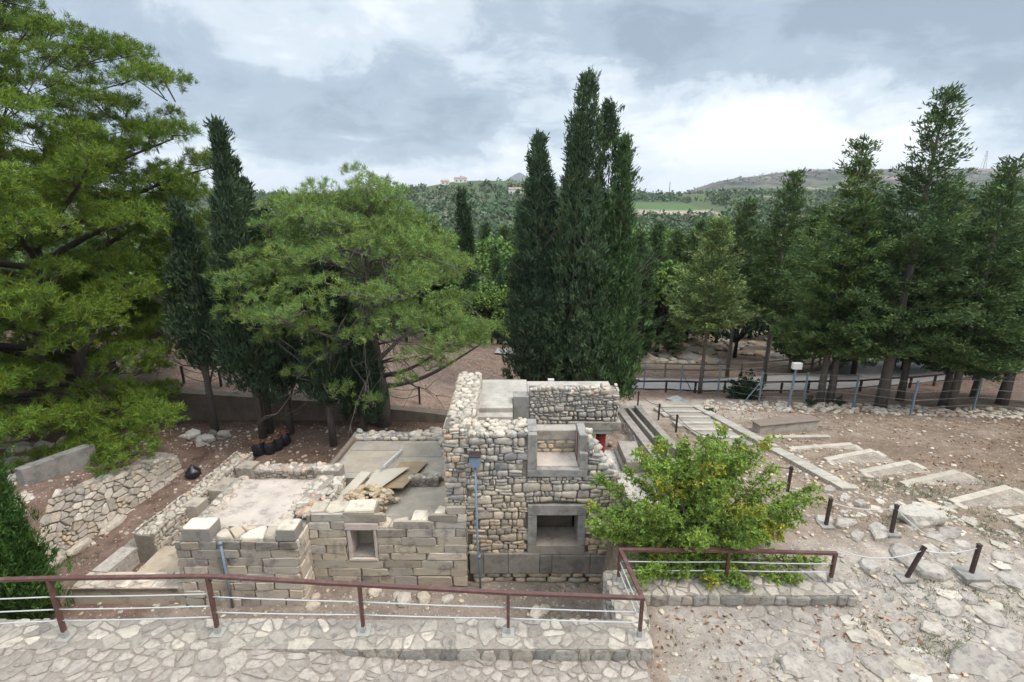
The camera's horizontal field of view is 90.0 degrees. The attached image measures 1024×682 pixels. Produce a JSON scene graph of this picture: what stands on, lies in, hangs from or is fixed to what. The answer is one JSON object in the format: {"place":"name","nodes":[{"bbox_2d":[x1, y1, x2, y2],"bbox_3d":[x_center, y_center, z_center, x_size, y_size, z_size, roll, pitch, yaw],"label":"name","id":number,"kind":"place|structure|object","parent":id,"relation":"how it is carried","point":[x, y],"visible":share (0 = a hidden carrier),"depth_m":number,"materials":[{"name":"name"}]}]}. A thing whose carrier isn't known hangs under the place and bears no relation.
{"place":"outdoors","nodes":[
{"label":"outdoors","id":0,"kind":"place"},
{"bbox_2d":[0,647,651,681],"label":"pavement","id":1,"kind":"structure","parent":0,"point":[109,664],"depth_m":8.89,"materials":[{"name":"stone"}]},
{"bbox_2d":[0,168,1023,681],"bbox_3d":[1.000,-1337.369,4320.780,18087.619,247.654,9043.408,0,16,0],"label":"ground","id":2,"kind":"structure","parent":0,"point":[486,362],"depth_m":16.32,"materials":[{"name":"soil"}]},
{"bbox_2d":[0,430,74,619],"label":"cypress tree","id":3,"kind":"object","parent":2,"relation":"on","point":[22,552],"visible":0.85,"depth_m":10.99,"materials":[{"name":"green plant"}]},
{"bbox_2d":[14,443,98,484],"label":"plastered wall","id":4,"kind":"structure","parent":2,"relation":"on","point":[77,458],"depth_m":14.83,"materials":[{"name":"concrete"}]},
{"bbox_2d":[15,451,183,569],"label":"retaining wall","id":5,"kind":"structure","parent":2,"relation":"on","point":[88,509],"depth_m":14.79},
{"bbox_2d":[0,0,239,478],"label":"pine tree","id":6,"kind":"object","parent":2,"relation":"on","point":[77,158],"visible":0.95,"depth_m":16.95,"materials":[{"name":"green plant"}]},
{"bbox_2d":[69,546,187,604],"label":"plinth","id":7,"kind":"structure","parent":2,"relation":"on","point":[164,560],"depth_m":12.18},
{"bbox_2d":[92,451,253,572],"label":"bench wall","id":8,"kind":"structure","parent":2,"relation":"on","point":[154,535],"depth_m":13.74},
{"bbox_2d":[182,497,208,519],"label":"stone block","id":9,"kind":"structure","parent":8,"relation":"on","point":[195,506],"depth_m":14.47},
{"bbox_2d":[133,194,219,431],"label":"cypress tree","id":10,"kind":"object","parent":2,"relation":"on","point":[191,299],"visible":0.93,"depth_m":18.17,"materials":[{"name":"green plant"}]},
{"bbox_2d":[208,477,238,502],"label":"stone block","id":11,"kind":"structure","parent":2,"relation":"on","point":[218,488],"depth_m":15.36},
{"bbox_2d":[3,384,447,422],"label":"retaining wall","id":12,"kind":"structure","parent":2,"relation":"on","point":[231,406],"depth_m":21.08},
{"bbox_2d":[199,113,283,438],"bbox_3d":[-9.645,-1.698,18.251,3.097,11.828,2.976,7,17,23],"label":"cypress tree","id":13,"kind":"object","parent":2,"relation":"on","point":[224,176],"visible":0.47,"depth_m":17.45,"materials":[{"name":"green plant"}]},
{"bbox_2d":[196,153,293,433],"bbox_3d":[-9.608,-1.316,18.788,2.769,10.796,3.165,-4,17,-15],"label":"cypress tree","id":14,"kind":"object","parent":2,"relation":"on","point":[248,199],"visible":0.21,"depth_m":17.60,"materials":[{"name":"green plant"}]},
{"bbox_2d":[235,460,259,478],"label":"stone block","id":15,"kind":"structure","parent":2,"relation":"on","point":[246,467],"depth_m":16.44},
{"bbox_2d":[175,461,345,606],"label":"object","id":16,"kind":"structure","parent":2,"relation":"on","point":[258,525],"depth_m":12.07,"materials":[{"name":"stone"}]},
{"bbox_2d":[229,204,306,434],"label":"cypress tree","id":17,"kind":"object","parent":2,"relation":"on","point":[283,384],"visible":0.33,"depth_m":18.48,"materials":[{"name":"green plant"}]},
{"bbox_2d":[267,249,351,446],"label":"cypress tree","id":18,"kind":"object","parent":2,"relation":"on","point":[325,374],"visible":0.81,"depth_m":17.80,"materials":[{"name":"green plant"}]},
{"bbox_2d":[0,618,653,661],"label":"kerb wall","id":19,"kind":"structure","parent":2,"relation":"on","point":[463,639],"depth_m":9.35,"materials":[{"name":"stone"}]},
{"bbox_2d":[0,548,837,641],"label":"railing","id":20,"kind":"object","parent":19,"relation":"on","point":[363,631],"visible":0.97,"depth_m":9.24,"materials":[{"name":"metal"}]},
{"bbox_2d":[300,262,360,421],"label":"cypress tree","id":21,"kind":"object","parent":2,"relation":"on","point":[346,303],"visible":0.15,"depth_m":19.55,"materials":[{"name":"green plant"}]},
{"bbox_2d":[199,159,510,436],"bbox_3d":[-5.491,-1.303,19.270,10.964,10.626,9.259,0,16,0],"label":"pine tree","id":22,"kind":"object","parent":2,"relation":"on","point":[401,229],"visible":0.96,"depth_m":17.10,"materials":[{"name":"green plant"}]},
{"bbox_2d":[332,302,393,431],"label":"cypress tree","id":23,"kind":"object","parent":2,"relation":"on","point":[372,414],"visible":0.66,"depth_m":18.71,"materials":[{"name":"green plant"}]},
{"bbox_2d":[306,499,467,586],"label":"ashlar wall","id":24,"kind":"structure","parent":2,"relation":"on","point":[424,547],"depth_m":12.48,"materials":[{"name":"stone"}]},
{"bbox_2d":[330,428,445,542],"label":"terrace","id":25,"kind":"structure","parent":2,"relation":"on","point":[372,451],"depth_m":15.66,"materials":[{"name":"stone"}]},
{"bbox_2d":[336,471,370,500],"bbox_3d":[-4.420,4.058,13.855,0.300,0.090,2.041,3,16,11],"label":"plank","id":26,"kind":"object","parent":25,"relation":"on","point":[360,478],"visible":0.5,"depth_m":14.19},
{"bbox_2d":[343,483,399,509],"bbox_3d":[-3.818,4.103,13.501,1.475,0.565,1.349,-11,20,-35],"label":"rubble heap","id":27,"kind":"object","parent":25,"relation":"on","point":[386,496],"visible":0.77,"depth_m":13.38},
{"bbox_2d":[364,467,409,494],"bbox_3d":[-3.541,3.869,14.119,1.012,0.259,1.519,2,16,6],"label":"plywood sheet","id":28,"kind":"object","parent":27,"relation":"on","point":[382,477],"visible":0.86,"depth_m":14.41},
{"bbox_2d":[383,462,427,487],"bbox_3d":[-3.035,3.811,14.591,0.830,0.130,1.667,2,16,7],"label":"plywood sheet","id":29,"kind":"object","parent":25,"relation":"on","point":[401,480],"visible":0.71,"depth_m":14.57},
{"bbox_2d":[407,470,441,486],"bbox_3d":[-2.461,3.883,14.509,0.977,0.336,0.448,0,16,0],"label":"stone stub","id":30,"kind":"object","parent":25,"relation":"on","point":[431,478],"visible":0.98,"depth_m":14.35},
{"bbox_2d":[388,260,423,341],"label":"tree","id":31,"kind":"object","parent":2,"relation":"on","point":[402,332],"visible":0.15,"depth_m":31.60,"materials":[{"name":"green plant"}]},
{"bbox_2d":[394,238,488,329],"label":"broadleaf tree","id":32,"kind":"object","parent":2,"relation":"on","point":[438,286],"visible":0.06,"depth_m":37.45,"materials":[{"name":"green plant"}]},
{"bbox_2d":[419,284,476,324],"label":"broadleaf tree","id":33,"kind":"object","parent":2,"relation":"on","point":[454,287],"visible":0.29,"depth_m":33.35,"materials":[{"name":"green plant"}]},
{"bbox_2d":[449,184,482,327],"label":"cypress tree","id":34,"kind":"object","parent":2,"relation":"on","point":[466,241],"visible":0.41,"depth_m":35.16,"materials":[{"name":"green plant"}]},
{"bbox_2d":[469,451,481,588],"bbox_3d":[-0.845,4.347,12.232,0.270,3.701,0.360,0,16,0],"label":"floodlight pole","id":35,"kind":"object","parent":2,"relation":"on","point":[474,459],"visible":0.98,"depth_m":11.86,"materials":[{"name":"grey metal"}]},
{"bbox_2d":[464,279,515,343],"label":"broadleaf tree","id":36,"kind":"object","parent":2,"relation":"on","point":[493,297],"visible":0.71,"depth_m":34.83,"materials":[{"name":"green plant"}]},
{"bbox_2d":[485,253,510,343],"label":"tree","id":37,"kind":"object","parent":2,"relation":"on","point":[496,259],"visible":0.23,"depth_m":39.80,"materials":[{"name":"green plant"}]},
{"bbox_2d":[475,234,525,281],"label":"broadleaf tree","id":38,"kind":"object","parent":2,"relation":"on","point":[502,245],"visible":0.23,"depth_m":46.69,"materials":[{"name":"green plant"}]},
{"bbox_2d":[14,407,1023,681],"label":"gravel","id":39,"kind":"structure","parent":2,"relation":"on","point":[854,569],"depth_m":12.47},
{"bbox_2d":[498,128,573,380],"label":"cypress tree","id":40,"kind":"object","parent":2,"relation":"on","point":[534,208],"visible":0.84,"depth_m":21.45,"materials":[{"name":"green plant"}]},
{"bbox_2d":[442,371,631,582],"bbox_3d":[0.712,3.418,14.413,4.696,4.386,4.475,0,16,0],"label":"stone house ruin","id":41,"kind":"object","parent":2,"relation":"on","point":[542,450],"visible":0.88,"depth_m":12.54,"materials":[{"name":"stone"}]},
{"bbox_2d":[58,392,1023,670],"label":"weeds","id":42,"kind":"object","parent":2,"relation":"on","point":[982,524],"visible":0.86,"depth_m":12.22,"materials":[{"name":"green plant"}]},
{"bbox_2d":[73,406,1023,681],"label":"fallen leaves","id":43,"kind":"object","parent":2,"relation":"on","point":[821,484],"visible":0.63,"depth_m":16.18,"materials":[{"name":"brown plant"}]},
{"bbox_2d":[115,167,1023,244],"bbox_3d":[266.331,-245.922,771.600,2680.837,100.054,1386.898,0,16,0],"label":"olive grove","id":44,"kind":"object","parent":2,"relation":"on","point":[676,221],"visible":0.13,"depth_m":444.66,"materials":[{"name":"green plant"}]},
{"bbox_2d":[534,65,642,385],"bbox_3d":[2.998,-3.503,21.585,4.413,14.628,4.659,12,20,36],"label":"cypress tree","id":45,"kind":"object","parent":2,"relation":"on","point":[576,252],"visible":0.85,"depth_m":20.36,"materials":[{"name":"green plant"}]},
{"bbox_2d":[579,131,659,401],"bbox_3d":[4.319,-2.248,21.543,3.293,12.447,3.115,-6,17,-19],"label":"cypress tree","id":46,"kind":"object","parent":2,"relation":"on","point":[626,297],"visible":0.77,"depth_m":20.93,"materials":[{"name":"green plant"}]},
{"bbox_2d":[600,569,649,629],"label":"kerb wall","id":47,"kind":"structure","parent":2,"relation":"on","point":[609,587],"depth_m":10.40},
{"bbox_2d":[614,441,644,472],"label":"stone block","id":48,"kind":"structure","parent":2,"relation":"on","point":[622,451],"depth_m":17.38,"materials":[{"name":"stone"}]},
{"bbox_2d":[634,229,659,354],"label":"conifer tree","id":49,"kind":"object","parent":2,"relation":"on","point":[640,236],"visible":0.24,"depth_m":36.41,"materials":[{"name":"green plant"}]},
{"bbox_2d":[624,537,671,569],"bbox_3d":[2.958,4.655,11.030,0.890,0.829,0.816,-9,18,-28],"label":"shrub","id":50,"kind":"object","parent":2,"relation":"on","point":[641,557],"visible":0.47,"depth_m":11.00,"materials":[{"name":"green plant"}]},
{"bbox_2d":[634,253,666,358],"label":"conifer tree","id":51,"kind":"object","parent":2,"relation":"on","point":[644,292],"visible":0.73,"depth_m":36.38,"materials":[{"name":"green plant"}]},
{"bbox_2d":[618,405,694,496],"bbox_3d":[5.028,3.980,18.668,1.183,2.457,8.305,0,16,0],"label":"stone channel","id":52,"kind":"object","parent":2,"relation":"on","point":[641,427],"visible":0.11,"depth_m":19.53,"materials":[{"name":"stone"}]},
{"bbox_2d":[643,221,671,346],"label":"conifer tree","id":53,"kind":"object","parent":2,"relation":"on","point":[657,235],"visible":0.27,"depth_m":39.29,"materials":[{"name":"green plant"}]},
{"bbox_2d":[638,257,701,351],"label":"broadleaf tree","id":54,"kind":"object","parent":2,"relation":"on","point":[662,282],"visible":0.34,"depth_m":37.96,"materials":[{"name":"green plant"}]},
{"bbox_2d":[659,228,687,327],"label":"conifer tree","id":55,"kind":"object","parent":2,"relation":"on","point":[677,236],"visible":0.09,"depth_m":43.20,"materials":[{"name":"green plant"}]},
{"bbox_2d":[658,293,689,353],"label":"conifer tree","id":56,"kind":"object","parent":2,"relation":"on","point":[673,334],"visible":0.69,"depth_m":38.13,"materials":[{"name":"green plant"}]},
{"bbox_2d":[667,227,709,342],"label":"conifer tree","id":57,"kind":"object","parent":2,"relation":"on","point":[690,236],"visible":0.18,"depth_m":42.47,"materials":[{"name":"green plant"}]},
{"bbox_2d":[582,421,829,591],"bbox_3d":[4.213,3.358,11.126,5.478,3.627,2.957,0,16,0],"label":"shrub","id":58,"kind":"object","parent":2,"relation":"on","point":[705,520],"visible":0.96,"depth_m":10.76,"materials":[{"name":"green plant"}]},
{"bbox_2d":[660,213,764,393],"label":"conifer tree","id":59,"kind":"object","parent":2,"relation":"on","point":[724,315],"visible":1,"depth_m":27.25,"materials":[{"name":"green plant"}]},
{"bbox_2d":[637,324,791,363],"bbox_3d":[17.113,-0.118,45.304,19.746,2.375,17.977,0,16,0],"label":"rubble","id":60,"kind":"object","parent":2,"relation":"on","point":[691,354],"visible":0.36,"depth_m":39.19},
{"bbox_2d":[637,391,793,491],"bbox_3d":[6.828,3.492,20.325,0.773,3.204,11.702,-2,16,-7],"label":"rope barrier","id":61,"kind":"object","parent":2,"relation":"on","point":[791,468],"visible":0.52,"depth_m":17.90,"materials":[{"name":"metal"}]},
{"bbox_2d":[631,356,813,376],"bbox_3d":[12.288,1.857,33.894,16.634,1.390,1.368,-1,16,-3],"label":"wooden fence","id":62,"kind":"object","parent":2,"relation":"on","point":[743,363],"visible":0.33,"depth_m":33.40,"materials":[{"name":"brown wood"}]},
{"bbox_2d":[691,297,781,357],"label":"broadleaf tree","id":63,"kind":"object","parent":2,"relation":"on","point":[738,337],"visible":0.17,"depth_m":36.97,"materials":[{"name":"green plant"}]},
{"bbox_2d":[698,195,775,377],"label":"conifer tree","id":64,"kind":"object","parent":2,"relation":"on","point":[743,216],"visible":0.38,"depth_m":30.50,"materials":[{"name":"green plant"}]},
{"bbox_2d":[722,368,765,399],"bbox_3d":[12.625,2.344,27.947,2.189,1.926,1.924,0,16,0],"label":"shrub","id":65,"kind":"object","parent":2,"relation":"on","point":[747,387],"visible":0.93,"depth_m":27.83,"materials":[{"name":"green plant"}]},
{"bbox_2d":[635,570,858,607],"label":"kerb wall","id":66,"kind":"structure","parent":2,"relation":"on","point":[814,589],"depth_m":10.39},
{"bbox_2d":[653,405,857,490],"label":"stepped ramp","id":67,"kind":"structure","parent":2,"relation":"on","point":[695,418],"depth_m":20.94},
{"bbox_2d":[729,166,815,383],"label":"conifer tree","id":68,"kind":"object","parent":2,"relation":"on","point":[769,288],"visible":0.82,"depth_m":29.24,"materials":[{"name":"green plant"}]},
{"bbox_2d":[751,415,820,432],"bbox_3d":[11.415,3.603,21.429,2.862,0.655,0.600,-3,16,-11],"label":"bench","id":69,"kind":"object","parent":2,"relation":"on","point":[801,423],"visible":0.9,"depth_m":21.22,"materials":[{"name":"stone"}]},
{"bbox_2d":[779,652,810,678],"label":"stone slab","id":70,"kind":"structure","parent":2,"relation":"on","point":[797,666],"depth_m":9.04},
{"bbox_2d":[766,204,831,371],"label":"conifer tree","id":71,"kind":"object","parent":2,"relation":"on","point":[776,345],"visible":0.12,"depth_m":33.06,"materials":[{"name":"green plant"}]},
{"bbox_2d":[638,371,993,392],"bbox_3d":[18.124,2.385,31.068,30.303,1.785,2.310,-2,16,-6],"label":"wooden fence","id":72,"kind":"object","parent":2,"relation":"on","point":[859,390],"visible":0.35,"depth_m":29.89,"materials":[{"name":"wood"}]},
{"bbox_2d":[788,442,863,450],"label":"kerb","id":73,"kind":"structure","parent":2,"relation":"on","point":[847,445],"depth_m":18.90,"materials":[{"name":"stone"}]},
{"bbox_2d":[643,362,1017,415],"bbox_3d":[15.895,2.692,26.584,17.922,3.225,2.426,7,17,22],"label":"wire fence","id":74,"kind":"object","parent":2,"relation":"on","point":[978,389],"visible":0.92,"depth_m":26.09,"materials":[{"name":"grey metal"}]},
{"bbox_2d":[769,194,899,402],"bbox_3d":[16.586,-1.745,25.796,4.703,10.914,5.503,-6,17,-19],"label":"conifer tree","id":75,"kind":"object","parent":2,"relation":"on","point":[831,391],"visible":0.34,"depth_m":25.21,"materials":[{"name":"green plant"}]},
{"bbox_2d":[820,637,853,664],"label":"stone slab","id":76,"kind":"structure","parent":2,"relation":"on","point":[837,650],"depth_m":9.33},
{"bbox_2d":[667,524,1023,681],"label":"rock paving","id":77,"kind":"object","parent":2,"relation":"on","point":[724,653],"visible":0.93,"depth_m":9.82,"materials":[{"name":"stone"}]},
{"bbox_2d":[762,132,933,402],"bbox_3d":[16.378,-2.940,24.984,5.636,13.582,6.352,-3,16,-11],"label":"conifer tree","id":78,"kind":"object","parent":2,"relation":"on","point":[822,270],"visible":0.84,"depth_m":24.36,"materials":[{"name":"green plant"}]},
{"bbox_2d":[823,449,894,463],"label":"kerb","id":79,"kind":"structure","parent":2,"relation":"on","point":[865,456],"depth_m":17.49,"materials":[{"name":"stone"}]},
{"bbox_2d":[703,399,1023,418],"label":"rubble edging","id":80,"kind":"object","parent":2,"relation":"on","point":[999,412],"visible":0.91,"depth_m":25.29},
{"bbox_2d":[834,197,905,373],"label":"conifer tree","id":81,"kind":"object","parent":2,"relation":"on","point":[854,361],"visible":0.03,"depth_m":32.87,"materials":[{"name":"green plant"}]},
{"bbox_2d":[859,557,880,575],"bbox_3d":[7.790,4.987,11.239,0.402,0.339,0.400,-5,17,-18],"label":"stone slab","id":82,"kind":"object","parent":2,"relation":"on","point":[868,567],"depth_m":11.11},
{"bbox_2d":[858,654,894,679],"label":"stone slab","id":83,"kind":"structure","parent":2,"relation":"on","point":[881,667],"depth_m":9.06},
{"bbox_2d":[868,521,887,540],"bbox_3d":[8.804,4.647,12.331,0.385,0.272,0.829,7,18,24],"label":"stone slab","id":84,"kind":"object","parent":2,"relation":"on","point":[878,531],"depth_m":12.22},
{"bbox_2d":[857,460,934,477],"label":"kerb","id":85,"kind":"structure","parent":2,"relation":"on","point":[904,467],"depth_m":16.32,"materials":[{"name":"stone"}]},
{"bbox_2d":[814,81,984,408],"bbox_3d":[18.319,-3.734,24.066,7.301,15.327,7.736,5,17,16],"label":"conifer tree","id":86,"kind":"object","parent":2,"relation":"on","point":[925,242],"visible":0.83,"depth_m":22.99,"materials":[{"name":"green plant"}]},
{"bbox_2d":[890,620,915,640],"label":"stone slab","id":87,"kind":"structure","parent":2,"relation":"on","point":[898,628],"depth_m":9.82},
{"bbox_2d":[817,497,990,585],"bbox_3d":[8.353,4.464,11.590,3.476,1.108,2.102,0,16,0],"label":"rope barrier","id":88,"kind":"object","parent":2,"relation":"on","point":[971,573],"visible":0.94,"depth_m":10.92,"materials":[{"name":"metal"}]},
{"bbox_2d":[888,542,921,568],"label":"stone slab","id":89,"kind":"structure","parent":2,"relation":"on","point":[898,549],"depth_m":11.52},
{"bbox_2d":[803,498,1023,681],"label":"rubble","id":90,"kind":"object","parent":2,"relation":"on","point":[914,671],"visible":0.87,"depth_m":10.25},
{"bbox_2d":[890,645,946,674],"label":"stone slab","id":91,"kind":"structure","parent":2,"relation":"on","point":[907,654],"depth_m":9.22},
{"bbox_2d":[892,503,947,528],"bbox_3d":[10.086,4.357,12.680,1.150,0.336,0.690,0,16,0],"label":"boulder","id":92,"kind":"object","parent":2,"relation":"on","point":[920,516],"visible":0.9,"depth_m":12.50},
{"bbox_2d":[872,226,984,401],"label":"conifer tree","id":93,"kind":"object","parent":2,"relation":"on","point":[901,389],"visible":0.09,"depth_m":26.01,"materials":[{"name":"green plant"}]},
{"bbox_2d":[914,560,950,582],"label":"stone slab","id":94,"kind":"structure","parent":2,"relation":"on","point":[928,570],"depth_m":10.93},
{"bbox_2d":[887,178,977,370],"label":"conifer tree","id":95,"kind":"object","parent":2,"relation":"on","point":[943,194],"visible":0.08,"depth_m":31.47,"materials":[{"name":"green plant"}]},
{"bbox_2d":[920,620,945,636],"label":"stone slab","id":96,"kind":"structure","parent":2,"relation":"on","point":[928,627],"depth_m":9.82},
{"bbox_2d":[899,469,990,486],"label":"kerb","id":97,"kind":"structure","parent":2,"relation":"on","point":[951,476],"depth_m":15.40,"materials":[{"name":"stone"}]},
{"bbox_2d":[936,597,962,617],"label":"stone slab","id":98,"kind":"structure","parent":2,"relation":"on","point":[952,608],"depth_m":10.29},
{"bbox_2d":[904,153,1023,410],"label":"conifer tree","id":99,"kind":"object","parent":2,"relation":"on","point":[984,232],"visible":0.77,"depth_m":22.93,"materials":[{"name":"green plant"}]},
{"bbox_2d":[948,643,991,676],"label":"stone slab","id":100,"kind":"structure","parent":2,"relation":"on","point":[974,660],"depth_m":9.14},
{"bbox_2d":[918,251,1022,405],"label":"conifer tree","id":101,"kind":"object","parent":2,"relation":"on","point":[946,388],"visible":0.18,"depth_m":24.64,"materials":[{"name":"green plant"}]},
{"bbox_2d":[947,485,1023,508],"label":"kerb","id":102,"kind":"structure","parent":2,"relation":"on","point":[1003,496],"depth_m":13.95,"materials":[{"name":"stone"}]},
{"bbox_2d":[953,176,1021,259],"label":"conifer tree","id":103,"kind":"object","parent":2,"relation":"on","point":[987,194],"visible":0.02,"depth_m":31.95,"materials":[{"name":"green plant"}]},
{"bbox_2d":[970,602,1008,628],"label":"stone slab","id":104,"kind":"structure","parent":2,"relation":"on","point":[990,615],"depth_m":10.16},
{"bbox_2d":[969,228,1023,398],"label":"conifer tree","id":105,"kind":"object","parent":2,"relation":"on","point":[973,391],"visible":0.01,"depth_m":26.85,"materials":[{"name":"green plant"}]},
{"bbox_2d":[973,191,1023,405],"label":"conifer tree","id":106,"kind":"object","parent":2,"relation":"on","point":[1005,389],"visible":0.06,"depth_m":25.93,"materials":[{"name":"green plant"}]},
{"bbox_2d":[985,657,1017,681],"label":"stone slab","id":107,"kind":"structure","parent":2,"relation":"on","point":[999,670],"depth_m":8.96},
{"bbox_2d":[985,627,1022,650],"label":"stone slab","id":108,"kind":"structure","parent":2,"relation":"on","point":[1009,639],"depth_m":9.63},
{"bbox_2d":[991,550,1016,563],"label":"stone slab","id":109,"kind":"structure","parent":2,"relation":"on","point":[1004,557],"depth_m":11.46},
{"bbox_2d":[994,570,1023,589],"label":"stone slab","id":110,"kind":"structure","parent":2,"relation":"on","point":[1014,579],"depth_m":10.90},
{"bbox_2d":[0,0,1023,193],"label":"sky","id":111,"kind":"structure","parent":0,"point":[429,92],"materials":[{"name":"grey"}]},
{"bbox_2d":[495,348,1023,389],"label":"road","id":112,"kind":"structure","parent":0,"point":[768,386],"depth_m":32.24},
{"bbox_2d":[838,356,928,378],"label":"branch road","id":113,"kind":"structure","parent":0,"point":[871,372],"depth_m":35.05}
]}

